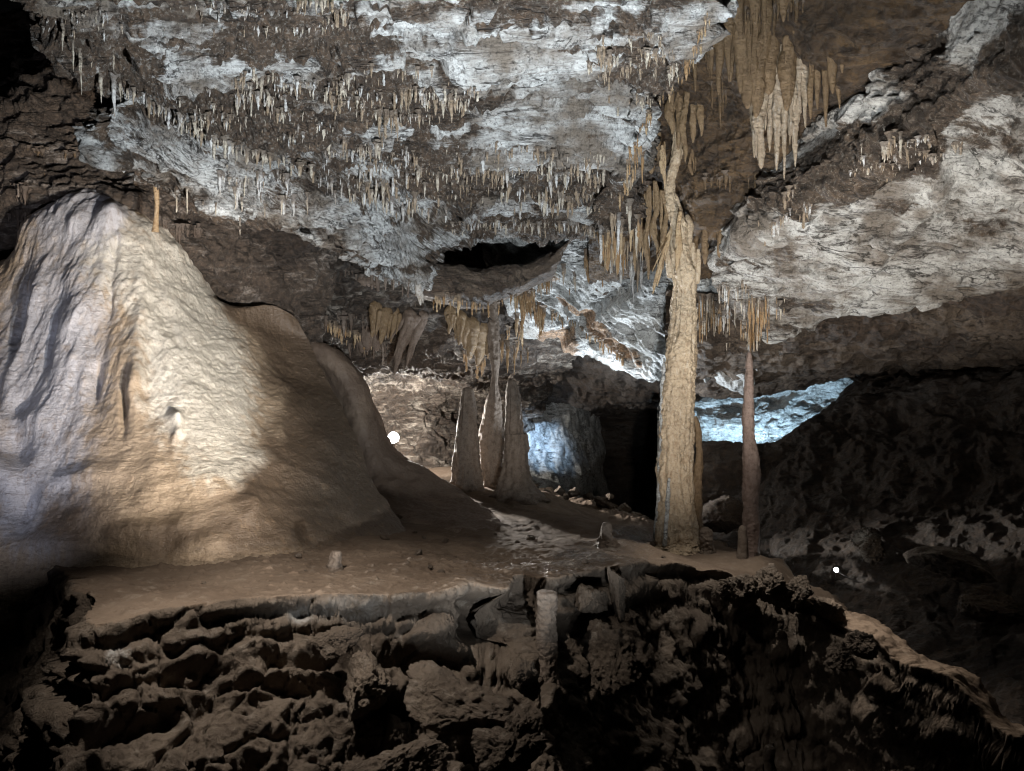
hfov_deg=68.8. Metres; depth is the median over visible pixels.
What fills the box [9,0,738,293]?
cave ceiling
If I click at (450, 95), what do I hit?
stalactite
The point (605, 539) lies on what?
stalagmite
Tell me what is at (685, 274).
stalactite
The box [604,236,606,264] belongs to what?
stalactite
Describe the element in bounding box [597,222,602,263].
stalactite
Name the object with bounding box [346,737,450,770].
boulder
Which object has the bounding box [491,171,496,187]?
stalactite
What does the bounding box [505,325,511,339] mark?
stalactite
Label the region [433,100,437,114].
stalactite
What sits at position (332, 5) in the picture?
stalactite
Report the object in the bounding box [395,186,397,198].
stalactite
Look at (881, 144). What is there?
stalactite
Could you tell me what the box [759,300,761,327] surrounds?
stalactite
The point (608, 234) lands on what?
stalactite
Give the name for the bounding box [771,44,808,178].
stalactite
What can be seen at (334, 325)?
stalactite
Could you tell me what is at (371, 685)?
boulder
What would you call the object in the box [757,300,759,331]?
stalactite
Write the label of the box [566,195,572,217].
stalactite
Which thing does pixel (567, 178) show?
stalactite
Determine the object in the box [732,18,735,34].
stalactite
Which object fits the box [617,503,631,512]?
boulder
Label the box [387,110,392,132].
stalactite
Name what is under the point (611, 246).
stalactite
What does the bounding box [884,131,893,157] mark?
stalactite
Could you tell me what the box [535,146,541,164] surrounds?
stalactite
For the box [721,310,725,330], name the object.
stalactite
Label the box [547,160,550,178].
stalactite
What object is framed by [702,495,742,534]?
boulder
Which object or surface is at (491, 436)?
column
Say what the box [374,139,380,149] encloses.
stalactite
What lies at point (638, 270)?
stalactite
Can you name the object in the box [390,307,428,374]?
drapery
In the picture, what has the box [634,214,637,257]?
stalactite
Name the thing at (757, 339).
stalactite
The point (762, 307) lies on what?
stalactite
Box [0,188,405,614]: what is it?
flowstone cascade
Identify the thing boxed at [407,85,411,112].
stalactite
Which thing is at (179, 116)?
stalactite
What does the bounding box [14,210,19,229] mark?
stalactite
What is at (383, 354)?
stalactite
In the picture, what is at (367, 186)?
stalactite
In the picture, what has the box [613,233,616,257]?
stalactite
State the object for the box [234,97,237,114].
stalactite
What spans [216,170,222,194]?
stalactite
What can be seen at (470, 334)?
drapery
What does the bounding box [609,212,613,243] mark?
stalactite
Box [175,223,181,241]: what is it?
stalactite
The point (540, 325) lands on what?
stalactite
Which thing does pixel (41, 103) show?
cave wall
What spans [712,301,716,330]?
stalactite
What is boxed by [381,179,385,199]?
stalactite
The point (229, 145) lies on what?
stalactite
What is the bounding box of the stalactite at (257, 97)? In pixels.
[254,91,259,109]
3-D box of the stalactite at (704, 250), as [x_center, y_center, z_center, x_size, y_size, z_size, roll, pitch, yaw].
[2.434,-1.940,9.165,0.458,0.921,0.219,0,0,25]
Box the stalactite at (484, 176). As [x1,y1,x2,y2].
[482,170,486,184]
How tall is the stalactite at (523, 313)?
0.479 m
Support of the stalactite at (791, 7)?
hanging from the ceiling at (860, 40)
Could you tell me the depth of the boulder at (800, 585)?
7.14 m
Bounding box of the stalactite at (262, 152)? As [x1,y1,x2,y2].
[260,150,265,168]
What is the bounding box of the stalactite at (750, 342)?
[749,324,751,351]
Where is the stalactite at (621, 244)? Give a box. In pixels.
[620,217,624,255]
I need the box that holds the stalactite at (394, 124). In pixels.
[392,112,397,140]
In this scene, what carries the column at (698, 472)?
on the ground
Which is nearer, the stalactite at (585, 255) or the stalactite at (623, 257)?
the stalactite at (623, 257)
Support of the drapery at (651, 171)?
hanging from the ceiling at (860, 40)
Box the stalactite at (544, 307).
[542,305,546,331]
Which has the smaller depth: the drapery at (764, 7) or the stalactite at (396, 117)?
the stalactite at (396, 117)
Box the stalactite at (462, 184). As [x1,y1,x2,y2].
[459,180,464,197]
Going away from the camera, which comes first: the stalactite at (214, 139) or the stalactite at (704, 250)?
the stalactite at (214, 139)
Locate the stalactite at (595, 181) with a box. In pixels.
[594,173,596,187]
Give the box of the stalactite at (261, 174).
[258,167,263,192]
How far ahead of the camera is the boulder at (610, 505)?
11.87 m
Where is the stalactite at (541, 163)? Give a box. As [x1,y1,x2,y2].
[540,155,543,174]
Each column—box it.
[151,186,159,232]
[478,301,503,488]
[652,214,700,555]
[693,416,703,530]
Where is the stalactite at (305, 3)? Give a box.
[303,0,307,15]
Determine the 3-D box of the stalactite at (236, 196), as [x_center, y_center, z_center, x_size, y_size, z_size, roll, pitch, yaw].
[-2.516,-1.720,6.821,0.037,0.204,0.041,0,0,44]
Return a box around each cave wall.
[0,0,23,15]
[0,9,336,344]
[252,227,576,467]
[524,402,609,497]
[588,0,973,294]
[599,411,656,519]
[657,378,853,451]
[693,364,1023,725]
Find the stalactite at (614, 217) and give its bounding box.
[613,214,615,232]
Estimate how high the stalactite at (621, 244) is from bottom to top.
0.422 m
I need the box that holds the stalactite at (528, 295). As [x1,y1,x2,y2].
[526,289,530,310]
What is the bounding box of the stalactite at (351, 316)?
[348,313,354,332]
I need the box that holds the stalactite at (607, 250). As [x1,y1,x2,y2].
[604,229,609,266]
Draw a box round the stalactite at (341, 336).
[340,329,342,343]
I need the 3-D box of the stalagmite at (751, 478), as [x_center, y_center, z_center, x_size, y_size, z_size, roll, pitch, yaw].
[2.715,0.839,8.499,0.232,2.436,0.245,0,0,39]
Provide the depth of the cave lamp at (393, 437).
14.59 m
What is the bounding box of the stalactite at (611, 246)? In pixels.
[610,240,612,268]
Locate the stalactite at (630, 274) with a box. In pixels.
[629,266,632,285]
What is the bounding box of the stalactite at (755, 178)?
[754,174,758,188]
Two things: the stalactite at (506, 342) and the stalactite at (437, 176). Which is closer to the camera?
the stalactite at (437, 176)
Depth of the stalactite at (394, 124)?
5.97 m
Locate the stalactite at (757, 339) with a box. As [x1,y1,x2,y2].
[756,325,757,349]
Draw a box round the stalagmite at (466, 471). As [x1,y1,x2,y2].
[450,387,485,492]
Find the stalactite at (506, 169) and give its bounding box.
[504,167,509,186]
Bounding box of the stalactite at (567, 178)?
[564,172,570,189]
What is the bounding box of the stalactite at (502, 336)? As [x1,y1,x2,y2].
[500,334,505,358]
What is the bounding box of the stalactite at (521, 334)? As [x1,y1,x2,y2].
[519,321,522,344]
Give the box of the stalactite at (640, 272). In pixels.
[640,259,641,287]
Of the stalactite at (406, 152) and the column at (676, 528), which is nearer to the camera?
the stalactite at (406, 152)
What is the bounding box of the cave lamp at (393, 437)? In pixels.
[388,432,398,445]
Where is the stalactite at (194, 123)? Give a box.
[189,115,197,133]
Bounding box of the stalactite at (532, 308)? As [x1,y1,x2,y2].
[530,301,533,319]
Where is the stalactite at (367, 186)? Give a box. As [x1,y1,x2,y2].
[364,181,369,197]
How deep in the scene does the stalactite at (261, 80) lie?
5.52 m
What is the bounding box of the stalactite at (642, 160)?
[640,150,645,182]
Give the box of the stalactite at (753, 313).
[752,298,756,332]
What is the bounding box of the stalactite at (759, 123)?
[748,93,772,168]
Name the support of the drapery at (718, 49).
hanging from the ceiling at (860, 40)
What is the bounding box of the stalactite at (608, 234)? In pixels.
[606,229,609,245]
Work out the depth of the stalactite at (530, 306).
11.98 m
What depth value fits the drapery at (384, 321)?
11.56 m
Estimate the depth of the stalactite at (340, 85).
5.66 m
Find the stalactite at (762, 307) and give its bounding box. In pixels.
[761,302,764,336]
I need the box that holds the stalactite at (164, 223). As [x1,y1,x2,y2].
[162,218,168,229]
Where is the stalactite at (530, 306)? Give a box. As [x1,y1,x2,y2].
[528,294,531,313]
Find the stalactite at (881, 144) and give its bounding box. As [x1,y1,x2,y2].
[879,141,884,159]
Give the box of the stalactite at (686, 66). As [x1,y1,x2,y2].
[684,59,689,79]
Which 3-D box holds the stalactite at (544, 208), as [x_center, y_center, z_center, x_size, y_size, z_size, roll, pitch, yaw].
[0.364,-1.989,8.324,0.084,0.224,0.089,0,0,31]
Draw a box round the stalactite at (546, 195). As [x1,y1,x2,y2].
[544,187,547,201]
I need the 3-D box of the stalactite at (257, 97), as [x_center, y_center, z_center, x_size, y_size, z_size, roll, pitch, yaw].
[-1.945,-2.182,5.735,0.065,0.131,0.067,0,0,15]
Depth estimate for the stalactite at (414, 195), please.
7.45 m
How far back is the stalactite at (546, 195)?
7.97 m
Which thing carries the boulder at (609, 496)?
on the boulder at (610, 505)
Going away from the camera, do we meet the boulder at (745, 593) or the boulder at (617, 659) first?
the boulder at (617, 659)
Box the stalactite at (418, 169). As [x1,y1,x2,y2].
[416,165,420,186]
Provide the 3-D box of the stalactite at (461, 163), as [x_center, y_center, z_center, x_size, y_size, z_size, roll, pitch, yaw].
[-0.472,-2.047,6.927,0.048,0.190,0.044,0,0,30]
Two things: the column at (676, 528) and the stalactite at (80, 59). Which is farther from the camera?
the column at (676, 528)
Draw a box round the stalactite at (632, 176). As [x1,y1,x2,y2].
[631,166,634,182]
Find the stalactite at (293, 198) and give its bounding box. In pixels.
[290,194,297,215]
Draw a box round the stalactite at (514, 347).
[512,345,516,373]
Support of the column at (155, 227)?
attached to the flowstone cascade
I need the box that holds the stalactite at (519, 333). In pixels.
[518,325,523,349]
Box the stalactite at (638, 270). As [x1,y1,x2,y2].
[636,259,639,292]
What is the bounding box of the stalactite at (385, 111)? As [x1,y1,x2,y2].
[383,109,388,138]
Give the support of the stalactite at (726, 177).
hanging from the ceiling at (860, 40)
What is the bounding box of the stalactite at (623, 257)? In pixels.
[621,248,626,275]
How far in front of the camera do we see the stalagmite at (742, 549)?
8.36 m
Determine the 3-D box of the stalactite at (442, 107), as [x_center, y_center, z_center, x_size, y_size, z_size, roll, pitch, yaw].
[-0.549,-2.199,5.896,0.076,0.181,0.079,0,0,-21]
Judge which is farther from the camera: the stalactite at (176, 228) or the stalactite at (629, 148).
the stalactite at (176, 228)
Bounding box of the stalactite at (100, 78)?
[98,73,102,102]
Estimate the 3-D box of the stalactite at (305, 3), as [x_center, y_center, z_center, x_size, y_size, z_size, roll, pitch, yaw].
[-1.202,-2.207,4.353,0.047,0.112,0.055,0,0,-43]
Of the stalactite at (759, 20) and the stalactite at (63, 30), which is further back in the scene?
the stalactite at (759, 20)
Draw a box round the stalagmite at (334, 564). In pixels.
[325,550,343,572]
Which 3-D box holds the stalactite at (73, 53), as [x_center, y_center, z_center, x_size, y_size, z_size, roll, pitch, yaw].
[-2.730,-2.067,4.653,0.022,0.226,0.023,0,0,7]
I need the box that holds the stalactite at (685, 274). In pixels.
[663,123,695,294]
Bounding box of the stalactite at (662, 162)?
[659,141,665,188]
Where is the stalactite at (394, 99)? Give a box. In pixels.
[393,92,395,109]
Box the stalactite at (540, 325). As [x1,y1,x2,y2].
[538,317,541,330]
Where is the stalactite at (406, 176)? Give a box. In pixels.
[404,169,408,188]
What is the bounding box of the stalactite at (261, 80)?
[259,75,265,98]
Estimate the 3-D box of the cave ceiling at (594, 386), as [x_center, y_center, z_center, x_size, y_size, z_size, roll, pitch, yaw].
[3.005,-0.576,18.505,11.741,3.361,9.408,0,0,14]
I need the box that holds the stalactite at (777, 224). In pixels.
[772,218,779,235]
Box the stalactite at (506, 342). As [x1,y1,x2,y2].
[504,340,509,372]
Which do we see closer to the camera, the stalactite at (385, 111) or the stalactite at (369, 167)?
the stalactite at (385, 111)
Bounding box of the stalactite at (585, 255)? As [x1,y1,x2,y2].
[583,248,588,279]
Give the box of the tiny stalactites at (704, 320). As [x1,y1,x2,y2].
[0,0,963,375]
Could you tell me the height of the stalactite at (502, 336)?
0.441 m
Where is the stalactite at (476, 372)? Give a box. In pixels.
[475,366,478,378]
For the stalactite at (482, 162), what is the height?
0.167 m
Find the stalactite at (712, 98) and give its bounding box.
[711,91,713,108]
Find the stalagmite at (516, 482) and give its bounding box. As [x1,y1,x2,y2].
[489,380,549,504]
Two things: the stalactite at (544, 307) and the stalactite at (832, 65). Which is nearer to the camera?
the stalactite at (832, 65)
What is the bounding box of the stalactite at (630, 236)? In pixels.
[629,229,633,251]
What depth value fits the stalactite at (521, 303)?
12.20 m
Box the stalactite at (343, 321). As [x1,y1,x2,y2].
[339,316,348,336]
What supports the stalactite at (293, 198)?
hanging from the cave ceiling at (520, 66)
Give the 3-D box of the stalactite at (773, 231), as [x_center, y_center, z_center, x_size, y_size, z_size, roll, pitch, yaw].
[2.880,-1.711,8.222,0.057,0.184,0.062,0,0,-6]
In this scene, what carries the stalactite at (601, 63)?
hanging from the cave ceiling at (520, 66)
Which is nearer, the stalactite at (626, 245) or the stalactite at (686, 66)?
the stalactite at (686, 66)
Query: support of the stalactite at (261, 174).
hanging from the cave ceiling at (520, 66)
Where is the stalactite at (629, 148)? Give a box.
[628,146,631,160]
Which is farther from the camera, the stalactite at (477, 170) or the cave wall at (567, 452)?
the cave wall at (567, 452)
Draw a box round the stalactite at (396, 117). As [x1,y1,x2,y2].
[393,109,397,130]
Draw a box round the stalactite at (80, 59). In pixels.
[77,48,82,94]
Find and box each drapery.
[357,276,375,287]
[357,327,379,352]
[368,301,401,344]
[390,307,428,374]
[444,305,487,366]
[622,180,668,279]
[649,117,660,173]
[664,91,703,161]
[690,40,734,94]
[723,18,796,117]
[733,0,794,42]
[807,63,840,126]
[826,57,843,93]
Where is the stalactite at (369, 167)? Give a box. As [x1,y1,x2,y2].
[366,165,373,182]
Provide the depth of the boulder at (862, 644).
6.55 m
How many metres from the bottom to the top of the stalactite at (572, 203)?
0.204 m
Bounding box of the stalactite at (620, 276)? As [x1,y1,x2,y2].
[619,271,622,284]
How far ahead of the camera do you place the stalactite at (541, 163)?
7.07 m
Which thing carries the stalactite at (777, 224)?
hanging from the cave ceiling at (937, 234)
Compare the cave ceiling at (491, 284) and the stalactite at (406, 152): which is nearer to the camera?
the stalactite at (406, 152)
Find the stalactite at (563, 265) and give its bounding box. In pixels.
[561,263,565,285]
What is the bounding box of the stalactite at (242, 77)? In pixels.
[239,70,246,91]
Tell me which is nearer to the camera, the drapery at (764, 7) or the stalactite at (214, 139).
the stalactite at (214, 139)
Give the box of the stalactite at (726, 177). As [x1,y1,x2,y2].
[721,170,729,189]
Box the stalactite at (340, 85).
[338,83,343,98]
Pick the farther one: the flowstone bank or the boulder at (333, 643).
the flowstone bank
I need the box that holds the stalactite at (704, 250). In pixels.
[693,230,723,263]
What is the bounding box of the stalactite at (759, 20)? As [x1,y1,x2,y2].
[758,15,760,31]
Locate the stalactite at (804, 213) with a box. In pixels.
[801,208,808,226]
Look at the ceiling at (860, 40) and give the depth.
8.05 m
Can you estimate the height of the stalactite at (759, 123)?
1.409 m
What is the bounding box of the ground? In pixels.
[0,466,1023,770]
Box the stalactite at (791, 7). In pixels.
[789,0,792,11]
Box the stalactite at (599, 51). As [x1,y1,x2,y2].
[597,45,600,60]
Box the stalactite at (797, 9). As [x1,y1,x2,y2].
[795,0,798,18]
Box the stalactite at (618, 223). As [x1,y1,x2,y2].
[616,213,621,253]
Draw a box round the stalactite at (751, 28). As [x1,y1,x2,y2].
[749,14,752,35]
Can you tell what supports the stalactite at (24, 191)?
hanging from the cave wall at (41, 103)
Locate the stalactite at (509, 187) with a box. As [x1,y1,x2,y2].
[507,182,511,200]
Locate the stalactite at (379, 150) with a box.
[375,143,381,160]
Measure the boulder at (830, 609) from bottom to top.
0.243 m
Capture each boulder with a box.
[309,625,364,660]
[343,650,397,724]
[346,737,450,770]
[403,660,517,739]
[471,724,548,770]
[504,702,543,737]
[507,657,540,700]
[554,485,565,495]
[567,487,580,497]
[575,583,607,613]
[582,618,658,695]
[583,492,593,499]
[594,496,610,507]
[606,493,613,499]
[606,501,617,508]
[607,566,625,622]
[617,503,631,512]
[629,511,642,515]
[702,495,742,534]
[711,582,734,611]
[719,573,758,608]
[753,563,794,609]
[788,575,813,602]
[810,596,845,622]
[823,641,855,671]
[843,629,877,659]
[852,527,885,565]
[903,546,998,583]
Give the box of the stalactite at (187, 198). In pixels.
[186,187,187,212]
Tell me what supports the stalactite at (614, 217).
hanging from the cave ceiling at (520, 66)
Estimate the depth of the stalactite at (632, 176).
7.03 m
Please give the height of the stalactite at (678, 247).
0.968 m
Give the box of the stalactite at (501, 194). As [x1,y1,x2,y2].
[499,188,503,202]
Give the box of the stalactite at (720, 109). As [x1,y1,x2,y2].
[717,94,721,128]
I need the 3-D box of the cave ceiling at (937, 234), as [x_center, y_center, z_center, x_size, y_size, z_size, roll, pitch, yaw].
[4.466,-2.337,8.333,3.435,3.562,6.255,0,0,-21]
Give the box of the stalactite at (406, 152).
[405,146,408,164]
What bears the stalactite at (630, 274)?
hanging from the ceiling at (860, 40)
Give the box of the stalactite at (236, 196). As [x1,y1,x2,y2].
[235,185,237,207]
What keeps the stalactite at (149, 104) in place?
hanging from the cave ceiling at (520, 66)
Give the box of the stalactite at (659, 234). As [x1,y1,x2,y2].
[657,228,660,254]
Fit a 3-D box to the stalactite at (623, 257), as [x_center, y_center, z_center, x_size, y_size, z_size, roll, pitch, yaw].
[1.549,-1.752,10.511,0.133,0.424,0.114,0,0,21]
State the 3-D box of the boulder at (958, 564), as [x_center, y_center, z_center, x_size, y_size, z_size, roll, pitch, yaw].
[5.062,2.051,8.653,0.961,0.385,0.726,0,0,21]
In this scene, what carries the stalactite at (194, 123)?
hanging from the cave ceiling at (520, 66)
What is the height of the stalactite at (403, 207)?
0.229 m
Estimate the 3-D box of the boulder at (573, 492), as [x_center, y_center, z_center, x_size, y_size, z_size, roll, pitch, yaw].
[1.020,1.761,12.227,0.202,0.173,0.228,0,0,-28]
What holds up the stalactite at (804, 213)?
hanging from the cave ceiling at (937, 234)
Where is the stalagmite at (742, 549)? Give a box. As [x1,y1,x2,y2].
[736,525,747,558]
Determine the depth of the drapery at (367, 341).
12.02 m
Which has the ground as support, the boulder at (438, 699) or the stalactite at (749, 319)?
the boulder at (438, 699)
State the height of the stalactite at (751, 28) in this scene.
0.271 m
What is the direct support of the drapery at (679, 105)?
hanging from the ceiling at (860, 40)
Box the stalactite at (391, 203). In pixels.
[390,196,394,215]
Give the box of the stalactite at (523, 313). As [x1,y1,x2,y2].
[522,302,524,324]
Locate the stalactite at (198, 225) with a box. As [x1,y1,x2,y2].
[196,223,200,238]
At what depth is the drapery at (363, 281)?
11.17 m
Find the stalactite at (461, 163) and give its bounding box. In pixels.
[460,158,462,174]
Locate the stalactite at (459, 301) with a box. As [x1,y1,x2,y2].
[457,294,462,315]
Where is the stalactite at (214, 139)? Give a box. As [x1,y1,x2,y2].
[211,135,217,159]
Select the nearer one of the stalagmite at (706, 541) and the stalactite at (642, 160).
the stalactite at (642, 160)
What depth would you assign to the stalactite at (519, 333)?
12.85 m
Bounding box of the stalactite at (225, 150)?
[222,135,227,158]
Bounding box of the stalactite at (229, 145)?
[227,140,234,158]
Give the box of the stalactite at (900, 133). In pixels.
[898,131,902,157]
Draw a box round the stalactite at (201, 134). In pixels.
[199,129,204,146]
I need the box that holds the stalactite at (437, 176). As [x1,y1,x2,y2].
[435,171,440,191]
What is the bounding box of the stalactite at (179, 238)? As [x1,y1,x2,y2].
[175,224,180,243]
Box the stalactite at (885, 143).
[881,141,888,162]
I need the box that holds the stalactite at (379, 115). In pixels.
[376,109,382,137]
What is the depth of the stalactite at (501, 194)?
8.19 m
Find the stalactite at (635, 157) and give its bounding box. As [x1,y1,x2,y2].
[634,148,637,179]
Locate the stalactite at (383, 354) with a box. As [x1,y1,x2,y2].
[381,342,384,360]
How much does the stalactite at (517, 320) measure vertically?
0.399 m
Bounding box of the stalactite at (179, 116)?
[175,112,183,131]
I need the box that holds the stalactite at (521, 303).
[520,293,523,315]
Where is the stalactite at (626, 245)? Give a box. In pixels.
[624,241,628,265]
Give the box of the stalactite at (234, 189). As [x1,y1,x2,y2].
[232,186,236,208]
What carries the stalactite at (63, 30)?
hanging from the cave ceiling at (520, 66)
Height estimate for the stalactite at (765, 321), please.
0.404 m
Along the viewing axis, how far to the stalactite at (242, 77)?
5.31 m
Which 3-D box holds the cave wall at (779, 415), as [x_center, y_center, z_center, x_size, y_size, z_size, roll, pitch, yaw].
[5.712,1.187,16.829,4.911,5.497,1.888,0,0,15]
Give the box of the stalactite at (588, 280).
[587,260,589,282]
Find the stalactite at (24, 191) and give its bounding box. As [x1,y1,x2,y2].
[21,185,28,204]
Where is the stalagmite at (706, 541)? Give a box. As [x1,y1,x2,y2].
[699,527,715,554]
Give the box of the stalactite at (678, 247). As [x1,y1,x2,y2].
[652,211,682,292]
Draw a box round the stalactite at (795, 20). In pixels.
[794,0,797,22]
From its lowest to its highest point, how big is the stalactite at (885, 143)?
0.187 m
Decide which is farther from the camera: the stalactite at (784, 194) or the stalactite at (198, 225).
the stalactite at (198, 225)
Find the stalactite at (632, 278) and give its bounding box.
[630,264,633,301]
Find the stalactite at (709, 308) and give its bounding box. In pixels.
[708,293,711,315]
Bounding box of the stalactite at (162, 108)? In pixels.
[160,104,166,120]
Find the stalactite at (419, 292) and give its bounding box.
[415,284,423,304]
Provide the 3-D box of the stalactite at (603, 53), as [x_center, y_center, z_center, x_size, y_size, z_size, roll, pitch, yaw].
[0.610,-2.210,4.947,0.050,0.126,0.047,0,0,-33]
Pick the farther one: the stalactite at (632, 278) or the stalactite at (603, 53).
the stalactite at (632, 278)
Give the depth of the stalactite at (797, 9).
6.87 m
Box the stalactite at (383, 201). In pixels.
[382,192,385,212]
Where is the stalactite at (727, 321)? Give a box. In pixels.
[726,304,728,331]
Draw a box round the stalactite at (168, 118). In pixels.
[166,108,171,128]
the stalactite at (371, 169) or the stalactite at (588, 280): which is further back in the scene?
the stalactite at (588, 280)
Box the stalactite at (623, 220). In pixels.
[619,218,625,248]
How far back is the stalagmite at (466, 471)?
11.86 m
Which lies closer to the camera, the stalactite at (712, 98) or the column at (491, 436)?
the stalactite at (712, 98)
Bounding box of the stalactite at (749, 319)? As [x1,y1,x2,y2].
[747,303,751,328]
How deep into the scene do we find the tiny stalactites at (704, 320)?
6.96 m
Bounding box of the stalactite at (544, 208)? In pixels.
[541,196,545,215]
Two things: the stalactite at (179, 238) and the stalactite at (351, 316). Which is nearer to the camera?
the stalactite at (179, 238)
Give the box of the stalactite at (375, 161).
[373,157,376,172]
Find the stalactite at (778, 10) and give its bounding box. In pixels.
[776,0,779,18]
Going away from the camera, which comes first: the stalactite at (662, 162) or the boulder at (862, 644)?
the boulder at (862, 644)
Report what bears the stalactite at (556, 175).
hanging from the cave ceiling at (520, 66)
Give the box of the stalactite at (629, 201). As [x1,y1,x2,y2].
[625,198,633,233]
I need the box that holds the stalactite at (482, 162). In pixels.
[480,156,485,173]
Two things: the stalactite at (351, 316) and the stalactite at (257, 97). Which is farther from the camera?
the stalactite at (351, 316)
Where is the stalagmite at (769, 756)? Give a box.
[763,744,776,770]
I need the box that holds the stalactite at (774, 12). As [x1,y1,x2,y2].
[772,3,776,37]
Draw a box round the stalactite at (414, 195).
[410,192,418,212]
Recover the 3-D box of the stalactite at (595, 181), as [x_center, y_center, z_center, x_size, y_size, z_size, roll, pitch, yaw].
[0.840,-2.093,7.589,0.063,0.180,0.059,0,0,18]
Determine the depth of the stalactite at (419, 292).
9.16 m
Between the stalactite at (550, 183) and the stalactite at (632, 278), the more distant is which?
the stalactite at (632, 278)
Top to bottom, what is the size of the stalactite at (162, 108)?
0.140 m
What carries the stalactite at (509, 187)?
hanging from the cave ceiling at (520, 66)
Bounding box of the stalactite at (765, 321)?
[764,296,766,323]
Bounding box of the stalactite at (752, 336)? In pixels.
[752,325,753,345]
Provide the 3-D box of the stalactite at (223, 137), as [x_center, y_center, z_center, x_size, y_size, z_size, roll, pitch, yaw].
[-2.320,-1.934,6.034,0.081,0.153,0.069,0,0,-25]
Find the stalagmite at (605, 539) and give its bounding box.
[594,522,619,548]
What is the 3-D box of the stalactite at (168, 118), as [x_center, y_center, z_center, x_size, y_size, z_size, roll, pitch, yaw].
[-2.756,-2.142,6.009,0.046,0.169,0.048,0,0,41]
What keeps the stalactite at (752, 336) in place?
hanging from the cave ceiling at (937, 234)
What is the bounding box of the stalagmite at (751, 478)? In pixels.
[741,352,760,557]
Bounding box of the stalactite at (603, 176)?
[601,169,605,186]
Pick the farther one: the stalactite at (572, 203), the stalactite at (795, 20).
the stalactite at (572, 203)
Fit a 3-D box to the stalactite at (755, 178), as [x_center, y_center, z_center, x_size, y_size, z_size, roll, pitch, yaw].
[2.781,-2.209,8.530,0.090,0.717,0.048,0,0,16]
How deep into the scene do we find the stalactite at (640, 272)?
10.79 m
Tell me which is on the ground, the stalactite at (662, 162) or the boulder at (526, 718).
the boulder at (526, 718)
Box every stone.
[294,553,301,557]
[379,534,388,539]
[414,549,421,555]
[526,536,535,539]
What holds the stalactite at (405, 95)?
hanging from the cave ceiling at (520, 66)
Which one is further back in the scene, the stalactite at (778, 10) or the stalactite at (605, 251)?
the stalactite at (605, 251)
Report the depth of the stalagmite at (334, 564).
5.96 m
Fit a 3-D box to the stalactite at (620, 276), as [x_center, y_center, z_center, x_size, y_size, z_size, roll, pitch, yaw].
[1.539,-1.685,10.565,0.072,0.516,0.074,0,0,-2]
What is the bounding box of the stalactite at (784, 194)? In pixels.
[781,192,786,208]
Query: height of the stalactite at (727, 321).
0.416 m
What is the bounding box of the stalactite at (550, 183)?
[545,175,554,197]
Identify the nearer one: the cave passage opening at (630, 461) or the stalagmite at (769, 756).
the stalagmite at (769, 756)
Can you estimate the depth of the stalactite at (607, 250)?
8.75 m
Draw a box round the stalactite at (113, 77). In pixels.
[108,72,119,116]
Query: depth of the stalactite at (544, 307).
12.24 m
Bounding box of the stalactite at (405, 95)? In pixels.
[403,87,407,110]
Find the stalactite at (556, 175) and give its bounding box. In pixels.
[553,171,558,187]
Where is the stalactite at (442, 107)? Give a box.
[440,100,444,117]
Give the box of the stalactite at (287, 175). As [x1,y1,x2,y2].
[282,173,289,198]
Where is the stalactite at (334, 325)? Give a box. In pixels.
[333,321,337,335]
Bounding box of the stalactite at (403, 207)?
[401,204,406,222]
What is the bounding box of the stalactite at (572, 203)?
[570,198,574,214]
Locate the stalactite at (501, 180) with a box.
[500,171,503,185]
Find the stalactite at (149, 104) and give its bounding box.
[145,96,150,117]
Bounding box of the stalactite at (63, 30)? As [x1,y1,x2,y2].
[60,23,64,49]
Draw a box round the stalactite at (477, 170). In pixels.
[475,166,479,184]
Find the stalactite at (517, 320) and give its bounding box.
[514,313,519,336]
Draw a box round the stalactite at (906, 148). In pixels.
[903,145,909,167]
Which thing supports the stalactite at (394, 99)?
hanging from the cave ceiling at (520, 66)
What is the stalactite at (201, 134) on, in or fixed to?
hanging from the cave ceiling at (520, 66)
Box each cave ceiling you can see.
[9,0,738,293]
[414,240,570,309]
[482,236,756,394]
[546,355,853,417]
[665,286,1023,398]
[707,0,1023,343]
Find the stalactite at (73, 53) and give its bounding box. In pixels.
[72,39,74,71]
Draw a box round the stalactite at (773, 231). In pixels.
[772,221,775,237]
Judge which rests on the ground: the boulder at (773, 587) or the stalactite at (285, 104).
the boulder at (773, 587)
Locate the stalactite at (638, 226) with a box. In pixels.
[637,214,640,237]
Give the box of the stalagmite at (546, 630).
[535,589,562,705]
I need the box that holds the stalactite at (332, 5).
[330,0,333,12]
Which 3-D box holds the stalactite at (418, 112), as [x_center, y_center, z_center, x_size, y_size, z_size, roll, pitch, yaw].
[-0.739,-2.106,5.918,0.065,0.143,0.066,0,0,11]
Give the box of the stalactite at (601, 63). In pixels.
[600,53,606,69]
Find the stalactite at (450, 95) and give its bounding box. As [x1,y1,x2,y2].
[447,93,452,122]
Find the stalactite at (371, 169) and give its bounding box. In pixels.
[367,162,374,179]
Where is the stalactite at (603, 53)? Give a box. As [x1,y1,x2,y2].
[602,46,605,60]
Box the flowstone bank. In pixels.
[311,342,511,532]
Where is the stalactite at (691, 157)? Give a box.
[685,149,696,203]
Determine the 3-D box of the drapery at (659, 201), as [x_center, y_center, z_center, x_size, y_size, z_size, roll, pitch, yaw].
[1.551,-1.850,8.855,0.606,1.179,0.165,0,0,0]
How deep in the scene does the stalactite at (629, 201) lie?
7.80 m
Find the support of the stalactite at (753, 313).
hanging from the cave ceiling at (937, 234)
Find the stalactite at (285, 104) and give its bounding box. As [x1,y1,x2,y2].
[283,95,287,111]
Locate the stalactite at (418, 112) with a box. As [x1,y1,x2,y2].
[414,109,421,128]
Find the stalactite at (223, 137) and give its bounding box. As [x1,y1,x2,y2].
[221,136,229,149]
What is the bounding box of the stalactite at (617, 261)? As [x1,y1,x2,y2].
[597,230,619,273]

